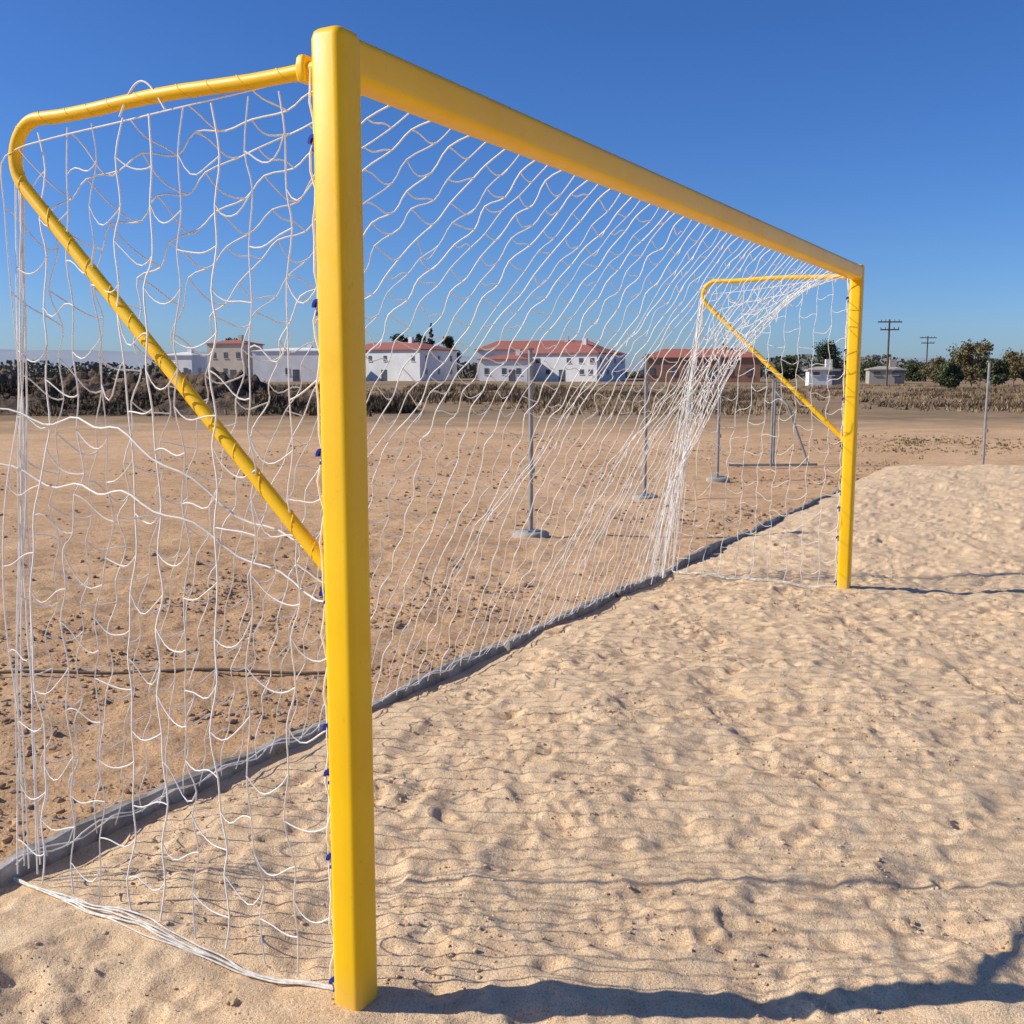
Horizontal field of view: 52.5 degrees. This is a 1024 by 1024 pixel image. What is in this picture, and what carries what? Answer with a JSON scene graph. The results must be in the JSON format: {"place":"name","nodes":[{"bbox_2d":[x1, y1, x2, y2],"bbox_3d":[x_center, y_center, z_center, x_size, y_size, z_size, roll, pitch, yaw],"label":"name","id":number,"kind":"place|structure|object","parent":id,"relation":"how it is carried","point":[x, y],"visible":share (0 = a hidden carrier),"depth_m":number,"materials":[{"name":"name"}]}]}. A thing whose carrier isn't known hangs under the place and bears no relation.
{"place":"outdoors","nodes":[
{"label":"outdoors","id":0,"kind":"place"},
{"bbox_2d":[0,349,1002,373],"bbox_3d":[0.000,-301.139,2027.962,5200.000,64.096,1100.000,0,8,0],"label":"hills","id":1,"kind":"structure","parent":0,"point":[111,357],"depth_m":1788.46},
{"bbox_2d":[0,374,1023,862],"bbox_3d":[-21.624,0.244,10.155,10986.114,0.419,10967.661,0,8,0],"label":"ground","id":2,"kind":"structure","parent":0,"point":[876,422],"depth_m":10.21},
{"bbox_2d":[0,668,325,674],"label":"field rope","id":3,"kind":"object","parent":2,"relation":"on","point":[177,670],"visible":0.79,"depth_m":5.36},
{"bbox_2d":[167,349,209,374],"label":"white shed","id":4,"kind":"structure","parent":2,"relation":"on","point":[190,361],"depth_m":178.95,"materials":[{"name":"white paint"}]},
{"bbox_2d":[183,368,201,373],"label":"windows","id":5,"kind":"structure","parent":4,"relation":"in","point":[185,370],"depth_m":178.62,"materials":[{"name":"grey glass"}]},
{"bbox_2d":[0,367,421,415],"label":"earth berm","id":6,"kind":"structure","parent":2,"relation":"on","point":[160,379],"depth_m":40.48,"materials":[{"name":"plant"}]},
{"bbox_2d":[0,376,422,417],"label":"berm weeds","id":7,"kind":"object","parent":2,"relation":"on","point":[379,404],"visible":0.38,"depth_m":39.60,"materials":[{"name":"plant"}]},
{"bbox_2d":[207,344,262,376],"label":"walls","id":8,"kind":"structure","parent":2,"relation":"on","point":[219,363],"depth_m":198.88,"materials":[{"name":"white paint"}]},
{"bbox_2d":[213,352,248,377],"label":"windows","id":9,"kind":"structure","parent":8,"relation":"attached to","point":[232,373],"depth_m":198.76,"materials":[{"name":"grey glass"}]},
{"bbox_2d":[206,340,264,344],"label":"roof","id":10,"kind":"structure","parent":8,"relation":"on","point":[233,342],"depth_m":199.68,"materials":[{"name":"red tile"}]},
{"bbox_2d":[238,335,243,340],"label":"chimney","id":11,"kind":"object","parent":10,"relation":"on","point":[241,337],"visible":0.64,"depth_m":201.01,"materials":[{"name":"white paint"}]},
{"bbox_2d":[251,343,319,381],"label":"white warehouse","id":12,"kind":"structure","parent":2,"relation":"on","point":[263,371],"depth_m":184.39,"materials":[{"name":"white paint"}]},
{"bbox_2d":[285,368,298,380],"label":"windows","id":13,"kind":"structure","parent":12,"relation":"in","point":[295,371],"depth_m":184.20,"materials":[{"name":"grey glass"}]},
{"bbox_2d":[390,333,407,341],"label":"tree","id":14,"kind":"object","parent":2,"relation":"on","point":[400,338],"visible":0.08,"depth_m":221.27,"materials":[{"name":"green plant"}]},
{"bbox_2d":[365,350,456,380],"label":"walls","id":15,"kind":"structure","parent":2,"relation":"on","point":[399,359],"depth_m":191.42,"materials":[{"name":"white paint"}]},
{"bbox_2d":[368,355,451,380],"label":"windows","id":16,"kind":"structure","parent":15,"relation":"attached to","point":[384,376],"depth_m":191.95,"materials":[{"name":"grey glass"}]},
{"bbox_2d":[365,342,459,350],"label":"roof","id":17,"kind":"structure","parent":15,"relation":"on","point":[397,345],"depth_m":193.67,"materials":[{"name":"red tile"}]},
{"bbox_2d":[408,337,413,342],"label":"chimney","id":18,"kind":"object","parent":17,"relation":"on","point":[410,339],"visible":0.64,"depth_m":194.96,"materials":[{"name":"white paint"}]},
{"bbox_2d":[0,487,840,887],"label":"sand court edging","id":19,"kind":"object","parent":2,"relation":"on","point":[10,869],"visible":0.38,"depth_m":4.10,"materials":[{"name":"grey fabric"}]},
{"bbox_2d":[414,334,427,343],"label":"tree","id":20,"kind":"object","parent":2,"relation":"on","point":[418,337],"visible":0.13,"depth_m":221.85,"materials":[{"name":"green plant"}]},
{"bbox_2d":[427,323,434,344],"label":"cypress tree","id":21,"kind":"object","parent":2,"relation":"on","point":[431,341],"visible":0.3,"depth_m":221.72,"materials":[{"name":"green plant"}]},
{"bbox_2d":[438,336,461,364],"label":"tree","id":22,"kind":"object","parent":2,"relation":"on","point":[448,341],"visible":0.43,"depth_m":221.44,"materials":[{"name":"green plant"}]},
{"bbox_2d":[0,430,933,854],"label":"field stones","id":23,"kind":"object","parent":2,"relation":"on","point":[204,710],"visible":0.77,"depth_m":6.63,"materials":[{"name":"brown stone"}]},
{"bbox_2d":[477,350,522,379],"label":"walls","id":24,"kind":"structure","parent":2,"relation":"on","point":[481,353],"depth_m":224.56,"materials":[{"name":"white paint"}]},
{"bbox_2d":[475,340,603,349],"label":"roof","id":25,"kind":"structure","parent":24,"relation":"on","point":[505,345],"depth_m":224.99,"materials":[{"name":"red tile"}]},
{"bbox_2d":[480,360,533,381],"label":"walls","id":26,"kind":"structure","parent":2,"relation":"on","point":[508,365],"depth_m":189.46,"materials":[{"name":"white paint"}]},
{"bbox_2d":[484,368,520,380],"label":"windows","id":27,"kind":"structure","parent":26,"relation":"attached to","point":[511,375],"depth_m":189.06,"materials":[{"name":"grey glass"}]},
{"bbox_2d":[477,354,535,359],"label":"roof","id":28,"kind":"structure","parent":26,"relation":"on","point":[510,357],"depth_m":189.85,"materials":[{"name":"red tile"}]},
{"bbox_2d":[0,353,1019,378],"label":"distant tree belt","id":29,"kind":"object","parent":2,"relation":"on","point":[37,369],"visible":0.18,"depth_m":289.92,"materials":[{"name":"green plant"}]},
{"bbox_2d":[0,464,1023,1023],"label":"sand court","id":30,"kind":"object","parent":2,"relation":"on","point":[922,522],"visible":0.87,"depth_m":3.52,"materials":[{"name":"beige sand"}]},
{"bbox_2d":[0,25,864,1010],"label":"soccer goal","id":31,"kind":"object","parent":30,"relation":"on","point":[342,71],"visible":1,"depth_m":2.77,"materials":[{"name":"yellow paint"}]},
{"bbox_2d":[0,540,1023,1023],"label":"sand clods","id":32,"kind":"object","parent":30,"relation":"on","point":[450,954],"visible":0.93,"depth_m":3.59,"materials":[{"name":"beige sand"}]},
{"bbox_2d":[513,348,548,537],"bbox_3d":[0.171,-0.600,9.821,0.332,1.880,0.317,6,10,37],"label":"fence post","id":33,"kind":"object","parent":2,"relation":"on","point":[535,534],"visible":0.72,"depth_m":9.79,"materials":[{"name":"metal"}]},
{"bbox_2d":[521,353,624,381],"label":"walls","id":34,"kind":"structure","parent":2,"relation":"on","point":[552,360],"depth_m":191.53,"materials":[{"name":"white paint"}]},
{"bbox_2d":[510,343,626,354],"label":"roof","id":35,"kind":"structure","parent":34,"relation":"on","point":[573,348],"depth_m":193.71,"materials":[{"name":"red tile"}]},
{"bbox_2d":[582,338,587,344],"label":"chimney","id":36,"kind":"object","parent":35,"relation":"on","point":[585,341],"visible":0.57,"depth_m":195.41,"materials":[{"name":"white paint"}]},
{"bbox_2d":[536,358,622,380],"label":"windows","id":37,"kind":"structure","parent":34,"relation":"attached to","point":[561,371],"depth_m":191.17,"materials":[{"name":"grey glass"}]},
{"bbox_2d":[535,363,623,374],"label":"sills","id":38,"kind":"structure","parent":34,"relation":"attached to","point":[582,374],"depth_m":192.75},
{"bbox_2d":[632,354,658,499],"bbox_3d":[1.660,-0.991,12.734,0.347,1.880,0.317,0,8,0],"label":"fence post","id":39,"kind":"object","parent":2,"relation":"on","point":[643,495],"visible":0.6,"depth_m":12.71,"materials":[{"name":"metal"}]},
{"bbox_2d":[272,381,1023,409],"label":"brush scrub","id":40,"kind":"object","parent":2,"relation":"on","point":[548,392],"visible":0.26,"depth_m":61.25,"materials":[{"name":"plant"}]},
{"bbox_2d":[644,358,760,382],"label":"walls","id":41,"kind":"structure","parent":2,"relation":"on","point":[733,377],"depth_m":172.03,"materials":[{"name":"paint"}]},
{"bbox_2d":[642,348,756,357],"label":"roof","id":42,"kind":"structure","parent":41,"relation":"on","point":[673,353],"depth_m":173.33,"materials":[{"name":"red tile"}]},
{"bbox_2d":[650,368,750,381],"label":"windows","id":43,"kind":"structure","parent":41,"relation":"attached to","point":[652,370],"depth_m":171.85,"materials":[{"name":"grey glass"}]},
{"bbox_2d":[706,355,729,482],"bbox_3d":[2.982,-1.301,14.970,0.348,1.900,0.300,0,8,0],"label":"fence post","id":44,"kind":"object","parent":2,"relation":"on","point":[717,477],"visible":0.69,"depth_m":14.96,"materials":[{"name":"metal"}]},
{"bbox_2d":[728,379,817,466],"bbox_3d":[4.350,-1.481,17.282,1.503,1.440,0.290,0,8,0],"label":"training goal frame","id":45,"kind":"object","parent":2,"relation":"on","point":[775,393],"visible":1,"depth_m":17.27,"materials":[{"name":"metal"}]},
{"bbox_2d":[775,355,801,380],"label":"tree","id":46,"kind":"object","parent":2,"relation":"on","point":[790,367],"visible":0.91,"depth_m":172.53,"materials":[{"name":"green plant"}]},
{"bbox_2d":[804,359,842,385],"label":"white shed","id":47,"kind":"structure","parent":2,"relation":"on","point":[818,375],"depth_m":129.18,"materials":[{"name":"paint"}]},
{"bbox_2d":[813,368,842,384],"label":"windows","id":48,"kind":"structure","parent":47,"relation":"in","point":[838,374],"depth_m":128.91,"materials":[{"name":"grey glass"}]},
{"bbox_2d":[812,338,842,367],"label":"tree","id":49,"kind":"object","parent":2,"relation":"on","point":[832,350],"visible":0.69,"depth_m":167.05,"materials":[{"name":"green plant"}]},
{"bbox_2d":[860,358,883,381],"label":"tree","id":50,"kind":"object","parent":2,"relation":"on","point":[871,364],"visible":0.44,"depth_m":177.18,"materials":[{"name":"green plant"}]},
{"bbox_2d":[864,359,906,383],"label":"grey shed","id":51,"kind":"structure","parent":2,"relation":"on","point":[877,375],"depth_m":139.41,"materials":[{"name":"paint"}]},
{"bbox_2d":[874,368,904,383],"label":"windows","id":52,"kind":"structure","parent":51,"relation":"in","point":[899,379],"depth_m":138.91,"materials":[{"name":"grey glass"}]},
{"bbox_2d":[878,319,901,384],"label":"utility pole","id":53,"kind":"object","parent":2,"relation":"on","point":[889,322],"visible":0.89,"depth_m":116.27,"materials":[{"name":"brown wood"}]},
{"bbox_2d":[789,432,1023,458],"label":"weeds","id":54,"kind":"object","parent":2,"relation":"on","point":[936,440],"visible":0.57,"depth_m":23.08,"materials":[{"name":"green plant"}]},
{"bbox_2d":[902,358,936,381],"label":"tree","id":55,"kind":"object","parent":2,"relation":"on","point":[912,372],"visible":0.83,"depth_m":167.58,"materials":[{"name":"green plant"}]},
{"bbox_2d":[920,336,936,380],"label":"utility pole","id":56,"kind":"object","parent":2,"relation":"on","point":[927,337],"visible":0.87,"depth_m":167.68,"materials":[{"name":"brown wood"}]},
{"bbox_2d":[918,356,952,382],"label":"tree","id":57,"kind":"object","parent":2,"relation":"on","point":[937,361],"visible":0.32,"depth_m":148.72,"materials":[{"name":"green plant"}]},
{"bbox_2d":[935,362,964,387],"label":"tree","id":58,"kind":"object","parent":2,"relation":"on","point":[950,375],"visible":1,"depth_m":98.77,"materials":[{"name":"green plant"}]},
{"bbox_2d":[946,338,993,386],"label":"tree","id":59,"kind":"object","parent":2,"relation":"on","point":[964,359],"visible":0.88,"depth_m":118.26,"materials":[{"name":"green plant"}]},
{"bbox_2d":[982,361,990,464],"bbox_3d":[7.616,-1.502,16.688,0.338,1.840,0.308,4,9,27],"label":"fence post","id":60,"kind":"object","parent":2,"relation":"on","point":[986,411],"visible":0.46,"depth_m":16.67,"materials":[{"name":"metal"}]},
{"bbox_2d":[979,357,1009,386],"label":"tree","id":61,"kind":"object","parent":2,"relation":"on","point":[999,373],"visible":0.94,"depth_m":108.53,"materials":[{"name":"green plant"}]},
{"bbox_2d":[1001,347,1023,384],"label":"tree","id":62,"kind":"object","parent":2,"relation":"on","point":[1015,361],"visible":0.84,"depth_m":137.82,"materials":[{"name":"green plant"}]},
{"bbox_2d":[1017,357,1023,380],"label":"tree","id":63,"kind":"object","parent":2,"relation":"on","point":[1021,372],"visible":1,"depth_m":119.05,"materials":[{"name":"green plant"}]},
{"bbox_2d":[0,0,1023,361],"label":"sky","id":64,"kind":"structure","parent":0,"point":[886,137],"materials":[{"name":"blue"}]},
{"bbox_2d":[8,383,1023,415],"bbox_3d":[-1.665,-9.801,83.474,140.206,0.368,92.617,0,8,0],"label":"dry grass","id":65,"kind":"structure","parent":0,"point":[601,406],"depth_m":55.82,"materials":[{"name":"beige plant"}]}
]}

